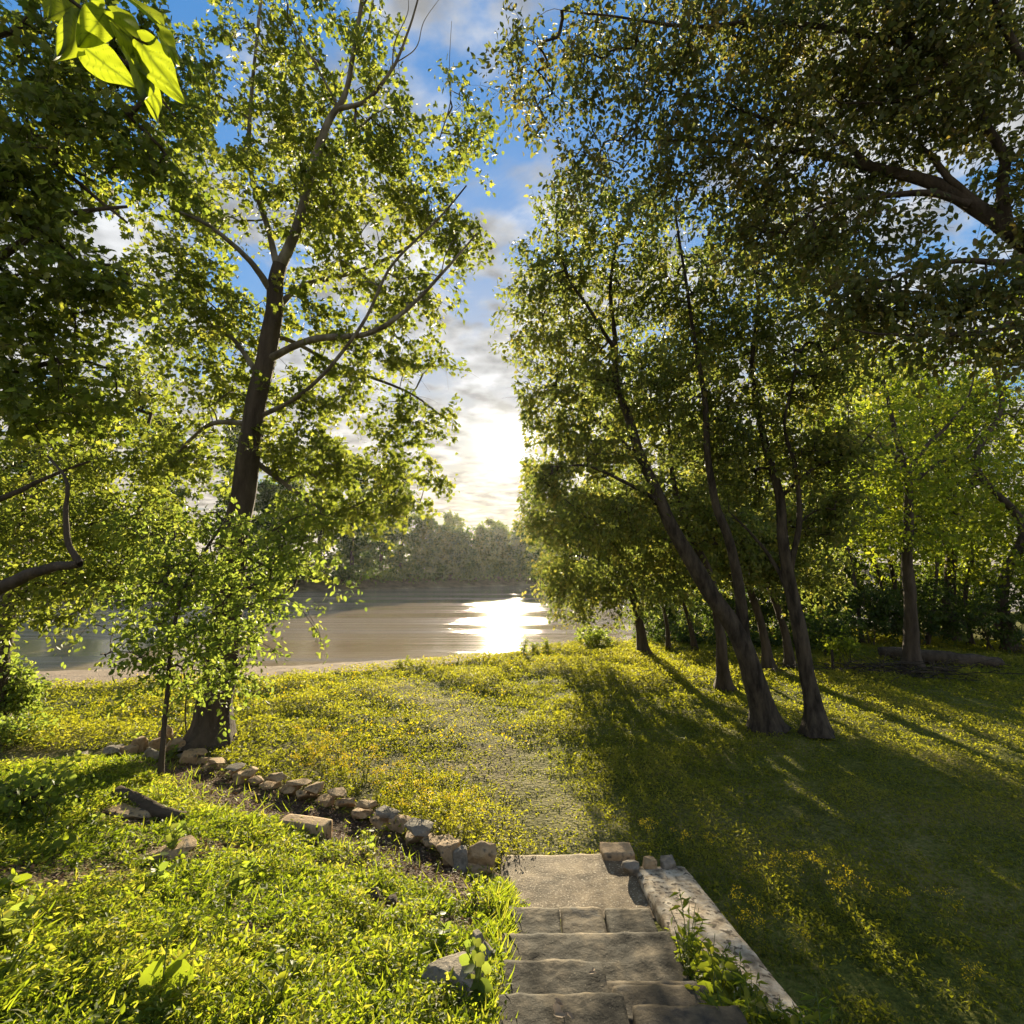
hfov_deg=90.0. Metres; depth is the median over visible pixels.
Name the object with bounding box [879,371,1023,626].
wood tree
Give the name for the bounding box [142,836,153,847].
weed
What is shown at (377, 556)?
tree
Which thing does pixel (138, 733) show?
weed
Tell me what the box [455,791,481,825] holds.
wildflower
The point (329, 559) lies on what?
tree
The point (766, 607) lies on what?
bush
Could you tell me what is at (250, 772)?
edging stone
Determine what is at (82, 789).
weed
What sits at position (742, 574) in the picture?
wood tree
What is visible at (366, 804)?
edging stone
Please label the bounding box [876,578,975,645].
bush
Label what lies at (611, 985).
step stone
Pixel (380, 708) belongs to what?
wildflower bloom
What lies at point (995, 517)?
wood tree
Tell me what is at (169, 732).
heap stone
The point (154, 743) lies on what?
heap stone
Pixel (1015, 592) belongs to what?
bush
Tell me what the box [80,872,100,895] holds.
weed
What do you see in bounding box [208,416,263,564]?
tree
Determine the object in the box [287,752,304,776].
wildflower
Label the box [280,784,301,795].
edging stone
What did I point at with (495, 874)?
edging stone
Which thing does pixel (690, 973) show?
weed
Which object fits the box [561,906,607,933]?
step stone
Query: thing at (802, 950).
wildflower
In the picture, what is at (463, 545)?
tree
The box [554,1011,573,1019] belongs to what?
dead leaf
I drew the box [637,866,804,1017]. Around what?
retaining wall
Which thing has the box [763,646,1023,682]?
brush pile
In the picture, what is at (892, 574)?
wood tree
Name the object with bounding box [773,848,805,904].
wildflower
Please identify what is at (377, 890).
clod
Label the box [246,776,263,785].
edging stone
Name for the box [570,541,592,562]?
tree
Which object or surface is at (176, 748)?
weed
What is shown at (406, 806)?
wildflower
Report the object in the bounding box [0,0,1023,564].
sky
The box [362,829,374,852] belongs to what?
weed
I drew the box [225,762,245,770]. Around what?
edging stone
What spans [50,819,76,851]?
seedling
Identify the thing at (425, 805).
wildflower
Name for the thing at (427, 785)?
wildflower
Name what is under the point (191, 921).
weed
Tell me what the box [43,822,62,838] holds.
weed
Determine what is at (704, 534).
grove tree
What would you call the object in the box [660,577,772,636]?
bush
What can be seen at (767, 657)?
grove tree
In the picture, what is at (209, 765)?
edging stone
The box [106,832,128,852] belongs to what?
weed
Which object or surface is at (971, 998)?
wildflower
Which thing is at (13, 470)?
tree
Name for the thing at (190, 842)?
field stone
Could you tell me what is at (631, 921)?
step stone
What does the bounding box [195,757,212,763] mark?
edging stone
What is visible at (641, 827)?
wildflower
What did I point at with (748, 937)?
wildflower
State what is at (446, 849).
edging stone
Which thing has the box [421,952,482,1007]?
field stone
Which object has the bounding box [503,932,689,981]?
step stone
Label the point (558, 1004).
dead leaf
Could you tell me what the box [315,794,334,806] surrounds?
edging stone
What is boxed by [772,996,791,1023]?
weed
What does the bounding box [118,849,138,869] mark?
weed
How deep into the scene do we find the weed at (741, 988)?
2.85 m
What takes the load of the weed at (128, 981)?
on the ground at (850, 973)
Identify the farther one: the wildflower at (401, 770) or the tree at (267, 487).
the tree at (267, 487)
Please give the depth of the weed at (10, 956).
2.26 m
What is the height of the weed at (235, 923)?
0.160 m
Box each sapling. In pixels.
[53,489,366,779]
[176,608,216,732]
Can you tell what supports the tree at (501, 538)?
on the ground at (850, 973)
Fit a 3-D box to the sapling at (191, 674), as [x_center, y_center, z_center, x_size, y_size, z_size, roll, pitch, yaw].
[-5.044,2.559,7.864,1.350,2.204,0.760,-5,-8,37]
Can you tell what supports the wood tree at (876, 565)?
on the ground at (850, 973)
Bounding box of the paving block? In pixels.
[278,813,332,839]
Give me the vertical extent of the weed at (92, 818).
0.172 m
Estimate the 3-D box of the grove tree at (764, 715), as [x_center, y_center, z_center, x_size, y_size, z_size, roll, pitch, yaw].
[2.042,-1.325,9.043,5.107,10.347,2.953,-2,-6,19]
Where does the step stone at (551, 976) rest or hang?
on the ground at (850, 973)
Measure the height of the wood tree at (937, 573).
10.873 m
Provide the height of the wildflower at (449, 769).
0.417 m
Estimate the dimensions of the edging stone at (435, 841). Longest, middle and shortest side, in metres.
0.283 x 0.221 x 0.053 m
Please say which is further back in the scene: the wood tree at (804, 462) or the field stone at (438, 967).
the wood tree at (804, 462)
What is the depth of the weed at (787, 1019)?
2.52 m
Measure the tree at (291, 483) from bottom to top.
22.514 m
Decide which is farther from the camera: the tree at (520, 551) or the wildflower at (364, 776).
the tree at (520, 551)
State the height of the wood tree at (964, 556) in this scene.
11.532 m
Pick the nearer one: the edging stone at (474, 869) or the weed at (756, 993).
the weed at (756, 993)
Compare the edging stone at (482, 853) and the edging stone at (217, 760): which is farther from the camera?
the edging stone at (217, 760)
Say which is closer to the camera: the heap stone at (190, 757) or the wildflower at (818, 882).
the wildflower at (818, 882)
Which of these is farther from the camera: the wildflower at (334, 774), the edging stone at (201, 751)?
the edging stone at (201, 751)
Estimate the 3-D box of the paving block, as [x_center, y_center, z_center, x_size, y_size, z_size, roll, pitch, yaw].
[-2.024,3.104,5.003,0.504,0.185,0.185,-2,-6,14]
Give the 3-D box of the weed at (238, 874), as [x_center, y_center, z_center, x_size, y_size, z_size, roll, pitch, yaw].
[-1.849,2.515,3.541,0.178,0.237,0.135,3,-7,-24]
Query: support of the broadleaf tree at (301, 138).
on the ground at (850, 973)
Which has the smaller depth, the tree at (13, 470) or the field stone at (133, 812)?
the field stone at (133, 812)
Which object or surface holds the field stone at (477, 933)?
on the ground at (850, 973)
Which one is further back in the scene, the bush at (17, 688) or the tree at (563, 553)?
the tree at (563, 553)
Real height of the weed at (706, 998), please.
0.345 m
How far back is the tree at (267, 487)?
83.62 m
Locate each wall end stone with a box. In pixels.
[600,842,634,860]
[622,859,638,875]
[642,856,656,868]
[660,855,675,868]
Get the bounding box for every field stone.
[103,802,151,818]
[150,835,196,859]
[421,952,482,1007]
[471,929,483,951]
[479,941,501,960]
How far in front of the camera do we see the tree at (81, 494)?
61.67 m
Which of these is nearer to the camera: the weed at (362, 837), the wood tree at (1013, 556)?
the weed at (362, 837)
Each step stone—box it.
[495,990,628,1023]
[498,957,608,993]
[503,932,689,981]
[507,905,561,933]
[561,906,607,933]
[604,909,657,932]
[606,980,696,992]
[614,984,705,1023]
[632,1003,746,1023]
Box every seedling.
[0,858,32,898]
[28,761,45,781]
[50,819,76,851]
[136,923,198,999]
[170,841,187,871]
[233,861,248,880]
[270,834,278,858]
[369,852,375,869]
[404,934,431,974]
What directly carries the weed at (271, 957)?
on the ground at (850, 973)
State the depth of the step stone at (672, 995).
2.70 m
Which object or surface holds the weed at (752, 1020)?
on the ground at (850, 973)
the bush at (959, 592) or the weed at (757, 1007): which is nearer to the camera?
the weed at (757, 1007)
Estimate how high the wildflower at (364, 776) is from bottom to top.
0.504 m
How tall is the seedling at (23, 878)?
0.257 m
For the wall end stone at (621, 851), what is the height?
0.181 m
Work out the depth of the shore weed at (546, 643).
17.11 m
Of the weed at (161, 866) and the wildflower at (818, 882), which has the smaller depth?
the weed at (161, 866)
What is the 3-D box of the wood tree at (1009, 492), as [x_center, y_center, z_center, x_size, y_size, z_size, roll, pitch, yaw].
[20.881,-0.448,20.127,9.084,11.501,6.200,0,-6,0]
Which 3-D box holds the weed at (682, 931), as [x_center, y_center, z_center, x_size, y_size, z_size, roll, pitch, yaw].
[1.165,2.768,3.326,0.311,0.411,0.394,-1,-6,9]
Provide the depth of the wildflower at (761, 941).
3.71 m
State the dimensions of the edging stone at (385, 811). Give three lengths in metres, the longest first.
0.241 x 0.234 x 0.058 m
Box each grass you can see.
[0,749,530,1023]
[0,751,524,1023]
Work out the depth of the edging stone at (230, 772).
6.79 m
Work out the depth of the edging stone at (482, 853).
4.68 m
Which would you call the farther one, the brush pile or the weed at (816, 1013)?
the brush pile
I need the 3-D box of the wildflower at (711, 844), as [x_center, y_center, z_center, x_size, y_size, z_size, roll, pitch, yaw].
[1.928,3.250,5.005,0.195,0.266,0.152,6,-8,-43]
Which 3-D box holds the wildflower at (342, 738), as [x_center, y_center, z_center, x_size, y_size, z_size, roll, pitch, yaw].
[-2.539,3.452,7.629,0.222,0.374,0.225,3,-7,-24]
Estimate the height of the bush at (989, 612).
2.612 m
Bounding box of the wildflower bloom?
[99,644,563,748]
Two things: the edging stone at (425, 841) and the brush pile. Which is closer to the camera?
the edging stone at (425, 841)
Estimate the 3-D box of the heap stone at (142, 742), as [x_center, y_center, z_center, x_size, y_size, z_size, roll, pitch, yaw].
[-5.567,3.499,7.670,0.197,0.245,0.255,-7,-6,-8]
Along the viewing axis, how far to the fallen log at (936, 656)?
14.37 m
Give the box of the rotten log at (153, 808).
[111,785,186,820]
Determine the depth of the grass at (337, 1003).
2.88 m
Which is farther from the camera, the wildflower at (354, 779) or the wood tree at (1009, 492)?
the wood tree at (1009, 492)
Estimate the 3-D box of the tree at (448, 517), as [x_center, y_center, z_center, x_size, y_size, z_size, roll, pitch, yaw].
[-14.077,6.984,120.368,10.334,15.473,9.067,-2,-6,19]
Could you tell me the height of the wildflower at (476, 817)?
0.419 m
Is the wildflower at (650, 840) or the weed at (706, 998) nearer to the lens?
the weed at (706, 998)
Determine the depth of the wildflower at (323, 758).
6.92 m
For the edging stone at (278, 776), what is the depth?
6.45 m
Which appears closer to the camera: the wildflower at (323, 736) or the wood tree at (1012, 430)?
the wildflower at (323, 736)
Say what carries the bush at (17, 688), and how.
on the ground at (850, 973)
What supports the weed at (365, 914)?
on the ground at (850, 973)
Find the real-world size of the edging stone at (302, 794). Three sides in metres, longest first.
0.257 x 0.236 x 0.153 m
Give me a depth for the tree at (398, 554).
93.48 m
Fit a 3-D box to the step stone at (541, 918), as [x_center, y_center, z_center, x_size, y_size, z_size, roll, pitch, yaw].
[0.148,3.098,3.662,0.434,0.235,0.508,0,-6,0]
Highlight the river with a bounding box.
[10,575,1023,671]
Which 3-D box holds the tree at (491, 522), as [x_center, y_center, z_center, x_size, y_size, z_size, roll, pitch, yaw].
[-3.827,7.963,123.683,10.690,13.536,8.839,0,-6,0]
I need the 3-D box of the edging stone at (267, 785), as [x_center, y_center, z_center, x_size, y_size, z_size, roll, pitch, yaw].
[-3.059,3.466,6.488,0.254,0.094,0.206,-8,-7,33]
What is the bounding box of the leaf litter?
[0,754,503,955]
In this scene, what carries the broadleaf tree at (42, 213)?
on the ground at (850, 973)
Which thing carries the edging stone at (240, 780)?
on the ground at (850, 973)
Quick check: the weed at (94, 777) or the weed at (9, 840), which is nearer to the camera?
the weed at (9, 840)
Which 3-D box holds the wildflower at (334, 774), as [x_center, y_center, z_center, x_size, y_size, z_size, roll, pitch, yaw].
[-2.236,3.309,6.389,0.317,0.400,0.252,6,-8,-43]
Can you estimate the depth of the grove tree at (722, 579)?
15.29 m
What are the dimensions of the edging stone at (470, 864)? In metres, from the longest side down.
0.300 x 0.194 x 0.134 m
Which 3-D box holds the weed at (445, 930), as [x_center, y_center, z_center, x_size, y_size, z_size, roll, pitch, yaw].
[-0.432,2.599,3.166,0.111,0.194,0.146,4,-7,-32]
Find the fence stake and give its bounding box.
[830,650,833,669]
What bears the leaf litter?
on the ground at (850, 973)
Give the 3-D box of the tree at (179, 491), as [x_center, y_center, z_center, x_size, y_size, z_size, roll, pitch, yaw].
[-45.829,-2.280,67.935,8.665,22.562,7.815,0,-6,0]
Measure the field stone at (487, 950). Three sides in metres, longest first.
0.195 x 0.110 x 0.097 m
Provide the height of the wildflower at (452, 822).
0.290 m
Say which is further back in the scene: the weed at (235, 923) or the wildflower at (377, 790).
the wildflower at (377, 790)
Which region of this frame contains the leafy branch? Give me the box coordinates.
[42,0,188,122]
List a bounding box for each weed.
[0,803,18,825]
[0,834,20,849]
[0,874,19,899]
[0,895,40,949]
[0,938,34,977]
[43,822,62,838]
[43,825,60,843]
[54,881,81,910]
[60,846,85,871]
[72,787,85,801]
[80,801,102,822]
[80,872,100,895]
[86,772,103,781]
[87,812,104,833]
[90,861,112,885]
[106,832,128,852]
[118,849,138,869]
[118,959,154,996]
[128,731,143,744]
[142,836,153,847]
[144,851,168,882]
[152,937,176,954]
[157,820,167,832]
[163,819,188,849]
[168,744,178,758]
[174,906,200,938]
[221,904,242,933]
[230,858,258,890]
[254,946,298,1006]
[265,943,285,975]
[352,901,373,927]
[357,826,372,846]
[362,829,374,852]
[431,911,450,942]
[459,943,491,1006]
[464,935,485,960]
[465,871,482,899]
[519,634,530,653]
[540,637,549,648]
[584,630,594,645]
[669,889,716,962]
[674,928,704,978]
[677,954,706,980]
[684,971,727,1005]
[691,942,735,980]
[691,964,710,982]
[695,987,759,1018]
[697,942,737,1005]
[718,949,752,999]
[730,968,767,1008]
[733,972,769,1023]
[734,998,755,1023]
[751,985,770,1022]
[758,995,787,1023]
[770,986,838,1023]
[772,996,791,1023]
[783,1005,835,1023]
[784,1005,814,1023]
[790,1014,800,1023]
[798,991,842,1023]
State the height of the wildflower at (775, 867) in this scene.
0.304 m
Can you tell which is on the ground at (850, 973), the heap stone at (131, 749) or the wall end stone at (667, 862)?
the heap stone at (131, 749)
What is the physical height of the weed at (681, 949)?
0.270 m
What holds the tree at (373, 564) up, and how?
on the ground at (850, 973)
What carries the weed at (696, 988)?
on the ground at (850, 973)
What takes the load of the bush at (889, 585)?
on the ground at (850, 973)
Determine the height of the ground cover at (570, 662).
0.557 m
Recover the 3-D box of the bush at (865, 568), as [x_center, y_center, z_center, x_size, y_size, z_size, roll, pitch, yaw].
[12.398,2.688,20.520,3.805,4.853,2.926,0,-6,0]
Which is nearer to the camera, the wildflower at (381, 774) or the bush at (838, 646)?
the wildflower at (381, 774)
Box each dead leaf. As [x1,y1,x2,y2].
[553,998,562,1018]
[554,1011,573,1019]
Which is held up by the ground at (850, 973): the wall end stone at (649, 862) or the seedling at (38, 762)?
the seedling at (38, 762)
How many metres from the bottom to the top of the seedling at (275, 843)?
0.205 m
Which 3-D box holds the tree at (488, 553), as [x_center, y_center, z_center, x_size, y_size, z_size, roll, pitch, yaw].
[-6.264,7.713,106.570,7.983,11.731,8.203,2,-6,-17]
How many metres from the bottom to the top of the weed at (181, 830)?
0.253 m
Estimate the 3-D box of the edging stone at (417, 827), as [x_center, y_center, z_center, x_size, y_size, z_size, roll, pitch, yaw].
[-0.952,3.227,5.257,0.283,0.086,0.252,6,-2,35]
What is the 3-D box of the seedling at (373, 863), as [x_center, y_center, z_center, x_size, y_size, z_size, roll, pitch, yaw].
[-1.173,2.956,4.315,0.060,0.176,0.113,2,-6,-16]
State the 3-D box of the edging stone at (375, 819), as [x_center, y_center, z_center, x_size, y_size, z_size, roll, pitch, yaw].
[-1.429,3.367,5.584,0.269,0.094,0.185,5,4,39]
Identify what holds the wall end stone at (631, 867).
on the landing slab
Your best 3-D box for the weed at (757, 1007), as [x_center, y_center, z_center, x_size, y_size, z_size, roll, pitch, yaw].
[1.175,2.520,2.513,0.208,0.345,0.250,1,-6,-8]
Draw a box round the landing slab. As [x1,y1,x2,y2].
[501,854,656,920]
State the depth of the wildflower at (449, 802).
5.65 m
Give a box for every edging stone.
[187,748,207,754]
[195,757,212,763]
[203,763,225,768]
[209,757,226,763]
[221,770,238,777]
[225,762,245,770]
[232,771,250,784]
[241,766,257,777]
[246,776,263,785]
[259,780,280,789]
[265,772,287,781]
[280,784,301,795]
[286,778,311,786]
[295,789,319,799]
[304,782,324,793]
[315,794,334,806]
[327,787,347,797]
[335,798,355,807]
[351,808,373,818]
[356,800,376,809]
[369,812,388,829]
[376,805,399,818]
[388,814,411,833]
[404,817,433,836]
[405,830,424,844]
[420,833,437,850]
[430,833,456,848]
[437,839,460,867]
[443,858,450,866]
[453,845,468,872]
[467,841,498,866]
[467,862,479,871]
[471,865,490,878]
[484,873,501,882]
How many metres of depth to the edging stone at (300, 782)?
6.28 m
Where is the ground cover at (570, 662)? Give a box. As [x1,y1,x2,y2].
[0,626,1023,1023]
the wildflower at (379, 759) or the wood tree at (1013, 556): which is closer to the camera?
the wildflower at (379, 759)
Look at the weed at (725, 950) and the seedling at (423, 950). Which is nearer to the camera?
the seedling at (423, 950)
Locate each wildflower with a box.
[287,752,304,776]
[290,723,301,742]
[296,729,306,751]
[297,757,314,778]
[304,743,317,763]
[308,751,319,770]
[313,746,335,774]
[314,726,330,749]
[315,749,337,782]
[317,731,331,758]
[317,737,337,765]
[327,761,347,788]
[331,740,341,759]
[335,731,347,752]
[337,753,359,784]
[346,760,373,793]
[350,746,377,784]
[360,743,379,772]
[368,768,391,807]
[373,752,387,771]
[374,763,394,788]
[377,765,387,785]
[382,778,401,806]
[387,754,410,786]
[392,798,412,814]
[395,757,421,796]
[398,773,422,804]
[413,777,434,810]
[414,787,436,819]
[422,771,438,799]
[435,766,461,799]
[439,791,455,819]
[442,808,458,835]
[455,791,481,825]
[461,795,488,839]
[466,786,477,806]
[638,819,647,836]
[642,817,660,846]
[705,831,718,859]
[728,884,750,926]
[736,908,764,945]
[744,862,772,906]
[748,894,782,956]
[764,852,794,887]
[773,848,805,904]
[783,925,816,962]
[800,851,827,890]
[826,878,852,917]
[829,864,886,929]
[887,884,910,920]
[962,961,995,1010]
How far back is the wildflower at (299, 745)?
7.73 m
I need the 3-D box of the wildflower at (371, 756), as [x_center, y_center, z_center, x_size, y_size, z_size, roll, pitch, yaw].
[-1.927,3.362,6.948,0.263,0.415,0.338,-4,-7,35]
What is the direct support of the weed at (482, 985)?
on the ground at (850, 973)
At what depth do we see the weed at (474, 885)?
3.93 m
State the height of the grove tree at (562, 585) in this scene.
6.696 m
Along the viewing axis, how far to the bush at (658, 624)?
21.67 m
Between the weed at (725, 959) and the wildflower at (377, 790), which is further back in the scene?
the wildflower at (377, 790)
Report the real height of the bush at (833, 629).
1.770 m
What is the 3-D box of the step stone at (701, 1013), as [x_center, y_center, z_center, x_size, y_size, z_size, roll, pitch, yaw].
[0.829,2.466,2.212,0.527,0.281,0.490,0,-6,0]
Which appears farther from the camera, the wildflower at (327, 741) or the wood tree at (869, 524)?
the wood tree at (869, 524)
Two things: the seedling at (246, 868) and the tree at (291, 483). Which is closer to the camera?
the seedling at (246, 868)
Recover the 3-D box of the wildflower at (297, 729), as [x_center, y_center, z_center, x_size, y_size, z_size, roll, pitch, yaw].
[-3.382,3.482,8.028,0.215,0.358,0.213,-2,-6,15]
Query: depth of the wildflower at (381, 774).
6.58 m
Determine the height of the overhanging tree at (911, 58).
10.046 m
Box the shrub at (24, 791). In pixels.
[0,750,97,837]
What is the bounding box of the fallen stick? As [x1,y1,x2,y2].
[251,827,347,851]
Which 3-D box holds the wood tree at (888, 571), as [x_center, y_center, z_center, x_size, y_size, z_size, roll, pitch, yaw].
[15.062,-1.841,23.421,6.938,14.516,6.133,-3,-7,28]
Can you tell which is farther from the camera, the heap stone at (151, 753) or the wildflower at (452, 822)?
the heap stone at (151, 753)
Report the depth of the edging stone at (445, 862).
4.81 m
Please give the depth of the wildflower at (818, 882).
4.46 m
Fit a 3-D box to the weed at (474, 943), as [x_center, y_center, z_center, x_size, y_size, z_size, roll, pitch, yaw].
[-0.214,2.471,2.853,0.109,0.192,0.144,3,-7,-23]
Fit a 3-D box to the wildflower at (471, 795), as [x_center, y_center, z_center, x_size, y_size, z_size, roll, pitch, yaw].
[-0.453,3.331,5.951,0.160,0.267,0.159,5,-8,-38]
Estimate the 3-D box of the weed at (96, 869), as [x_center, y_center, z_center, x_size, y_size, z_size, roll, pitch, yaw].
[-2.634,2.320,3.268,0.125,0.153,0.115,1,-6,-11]
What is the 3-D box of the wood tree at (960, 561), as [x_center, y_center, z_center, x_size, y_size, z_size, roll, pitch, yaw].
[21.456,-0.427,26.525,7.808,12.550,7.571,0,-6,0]
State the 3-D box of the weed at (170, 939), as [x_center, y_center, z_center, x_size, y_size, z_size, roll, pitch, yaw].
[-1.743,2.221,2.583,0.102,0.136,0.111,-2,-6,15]
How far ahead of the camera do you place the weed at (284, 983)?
2.34 m
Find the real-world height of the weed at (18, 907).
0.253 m
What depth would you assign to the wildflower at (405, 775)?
6.30 m
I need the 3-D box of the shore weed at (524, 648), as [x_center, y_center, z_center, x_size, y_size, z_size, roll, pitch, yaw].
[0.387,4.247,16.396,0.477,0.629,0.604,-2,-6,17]
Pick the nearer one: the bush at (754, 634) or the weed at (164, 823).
the weed at (164, 823)
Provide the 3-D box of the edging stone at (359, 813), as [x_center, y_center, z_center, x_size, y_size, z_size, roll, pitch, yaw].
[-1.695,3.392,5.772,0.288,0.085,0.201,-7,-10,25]
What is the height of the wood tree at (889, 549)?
11.933 m
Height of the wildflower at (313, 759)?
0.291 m
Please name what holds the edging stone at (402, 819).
on the ground at (850, 973)
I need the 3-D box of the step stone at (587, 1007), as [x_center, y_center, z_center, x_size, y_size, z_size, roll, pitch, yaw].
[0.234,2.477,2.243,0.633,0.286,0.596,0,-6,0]
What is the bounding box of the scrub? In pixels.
[0,556,612,589]
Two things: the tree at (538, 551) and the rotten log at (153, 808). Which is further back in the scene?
the tree at (538, 551)
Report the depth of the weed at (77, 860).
3.43 m
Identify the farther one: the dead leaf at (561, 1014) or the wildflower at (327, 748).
the wildflower at (327, 748)
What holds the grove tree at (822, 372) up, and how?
on the ground at (850, 973)
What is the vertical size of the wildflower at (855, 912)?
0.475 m
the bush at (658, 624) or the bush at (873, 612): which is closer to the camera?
the bush at (873, 612)
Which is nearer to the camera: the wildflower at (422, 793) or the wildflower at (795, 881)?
the wildflower at (795, 881)
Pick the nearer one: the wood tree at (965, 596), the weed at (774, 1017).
the weed at (774, 1017)
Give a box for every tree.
[0,0,227,594]
[0,315,218,722]
[0,421,56,563]
[41,421,117,562]
[99,0,504,752]
[134,413,198,574]
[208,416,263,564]
[247,477,298,570]
[261,441,314,567]
[303,445,346,575]
[332,451,373,572]
[334,518,378,571]
[363,462,407,571]
[379,472,422,573]
[405,512,446,572]
[431,522,460,571]
[441,509,467,531]
[441,525,481,577]
[466,0,1023,419]
[470,521,501,574]
[484,518,509,543]
[487,159,791,736]
[490,521,518,571]
[501,519,541,575]
[508,445,668,657]
[528,519,558,567]
[532,296,774,691]
[552,537,576,564]
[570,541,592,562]
[606,478,679,649]
[632,499,728,651]
[657,462,754,598]
[661,392,754,632]
[665,418,832,669]
[668,186,929,738]
[680,444,810,630]
[732,471,866,667]
[739,336,994,642]
[741,404,883,626]
[764,326,920,621]
[779,344,988,639]
[792,404,960,622]
[803,339,1019,668]
[810,371,1023,644]
[814,434,917,635]
[847,273,1023,652]
[859,432,935,629]
[869,389,1001,599]
[871,343,1023,644]
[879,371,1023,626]
[893,367,1023,637]
[901,367,1023,641]
[911,385,1023,589]
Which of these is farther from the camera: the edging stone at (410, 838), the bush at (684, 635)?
the bush at (684, 635)
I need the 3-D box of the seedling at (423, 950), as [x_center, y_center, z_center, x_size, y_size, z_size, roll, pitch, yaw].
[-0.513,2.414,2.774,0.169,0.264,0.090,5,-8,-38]
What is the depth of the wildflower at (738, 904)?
4.00 m
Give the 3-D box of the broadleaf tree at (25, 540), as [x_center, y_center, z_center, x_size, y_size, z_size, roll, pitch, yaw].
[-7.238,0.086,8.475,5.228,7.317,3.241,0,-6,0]
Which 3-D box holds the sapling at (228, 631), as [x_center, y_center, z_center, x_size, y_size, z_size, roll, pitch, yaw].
[-3.910,1.472,6.838,4.167,3.710,2.526,0,-6,0]
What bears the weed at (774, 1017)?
on the ground at (850, 973)
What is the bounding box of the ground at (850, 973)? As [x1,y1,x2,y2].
[0,561,1023,1023]
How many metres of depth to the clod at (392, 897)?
3.70 m
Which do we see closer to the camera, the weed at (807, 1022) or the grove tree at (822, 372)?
the weed at (807, 1022)
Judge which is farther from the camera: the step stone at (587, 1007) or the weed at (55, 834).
the weed at (55, 834)
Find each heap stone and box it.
[102,744,124,755]
[119,744,138,755]
[130,736,148,752]
[142,748,158,759]
[148,738,159,749]
[158,725,172,742]
[165,713,187,752]
[179,750,197,763]
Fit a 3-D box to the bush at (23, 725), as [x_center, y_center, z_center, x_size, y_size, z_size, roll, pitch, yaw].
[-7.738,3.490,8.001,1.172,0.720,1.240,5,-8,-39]
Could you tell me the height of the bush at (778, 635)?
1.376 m
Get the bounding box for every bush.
[0,647,59,720]
[0,705,64,758]
[571,625,613,645]
[625,590,683,642]
[652,614,714,645]
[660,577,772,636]
[698,625,782,650]
[718,540,814,637]
[758,618,820,647]
[778,528,871,634]
[803,603,867,657]
[817,623,866,668]
[821,579,919,644]
[846,558,941,629]
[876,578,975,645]
[891,557,1013,629]
[917,572,1023,652]
[974,541,1023,640]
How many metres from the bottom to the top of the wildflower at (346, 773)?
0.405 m
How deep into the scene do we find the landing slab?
4.48 m
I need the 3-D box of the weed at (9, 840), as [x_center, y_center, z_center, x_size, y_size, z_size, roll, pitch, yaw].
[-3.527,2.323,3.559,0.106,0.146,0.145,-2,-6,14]
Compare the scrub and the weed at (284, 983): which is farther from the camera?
the scrub
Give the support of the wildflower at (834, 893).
on the ground at (850, 973)
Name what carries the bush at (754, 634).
on the ground at (850, 973)
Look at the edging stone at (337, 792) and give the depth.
5.99 m
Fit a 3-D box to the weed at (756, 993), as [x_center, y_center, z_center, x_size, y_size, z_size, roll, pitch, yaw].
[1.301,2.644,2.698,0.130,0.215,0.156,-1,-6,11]
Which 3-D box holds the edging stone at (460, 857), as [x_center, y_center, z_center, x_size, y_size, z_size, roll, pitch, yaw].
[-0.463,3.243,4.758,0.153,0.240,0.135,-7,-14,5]
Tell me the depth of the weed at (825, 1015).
2.30 m
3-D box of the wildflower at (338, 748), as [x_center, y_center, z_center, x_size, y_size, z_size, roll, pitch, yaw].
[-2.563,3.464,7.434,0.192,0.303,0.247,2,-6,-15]
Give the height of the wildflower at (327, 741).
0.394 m
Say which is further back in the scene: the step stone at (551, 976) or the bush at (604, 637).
the bush at (604, 637)
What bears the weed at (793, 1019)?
on the ground at (850, 973)
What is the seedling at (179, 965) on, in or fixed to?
on the ground at (850, 973)
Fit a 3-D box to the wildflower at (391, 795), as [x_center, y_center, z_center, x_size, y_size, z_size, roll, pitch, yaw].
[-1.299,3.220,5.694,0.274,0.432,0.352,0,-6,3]
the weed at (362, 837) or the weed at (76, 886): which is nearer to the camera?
the weed at (76, 886)
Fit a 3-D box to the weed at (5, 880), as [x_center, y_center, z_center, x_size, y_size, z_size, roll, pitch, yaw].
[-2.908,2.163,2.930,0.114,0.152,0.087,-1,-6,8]
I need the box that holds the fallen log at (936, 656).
[877,647,1004,667]
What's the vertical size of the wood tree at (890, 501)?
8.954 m
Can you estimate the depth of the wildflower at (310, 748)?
7.25 m
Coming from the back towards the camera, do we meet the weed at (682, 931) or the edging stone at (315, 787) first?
the edging stone at (315, 787)
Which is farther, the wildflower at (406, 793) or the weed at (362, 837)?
the wildflower at (406, 793)
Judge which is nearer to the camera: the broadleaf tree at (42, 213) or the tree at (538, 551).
the broadleaf tree at (42, 213)
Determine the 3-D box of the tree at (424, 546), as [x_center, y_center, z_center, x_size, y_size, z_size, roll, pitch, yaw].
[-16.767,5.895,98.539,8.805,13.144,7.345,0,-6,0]
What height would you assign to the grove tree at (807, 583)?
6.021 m
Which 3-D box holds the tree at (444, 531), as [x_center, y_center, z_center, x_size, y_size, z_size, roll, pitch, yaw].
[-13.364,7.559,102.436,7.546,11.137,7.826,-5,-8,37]
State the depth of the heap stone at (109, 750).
7.42 m
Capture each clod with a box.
[365,888,379,901]
[385,893,396,906]
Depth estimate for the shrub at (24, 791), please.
4.28 m

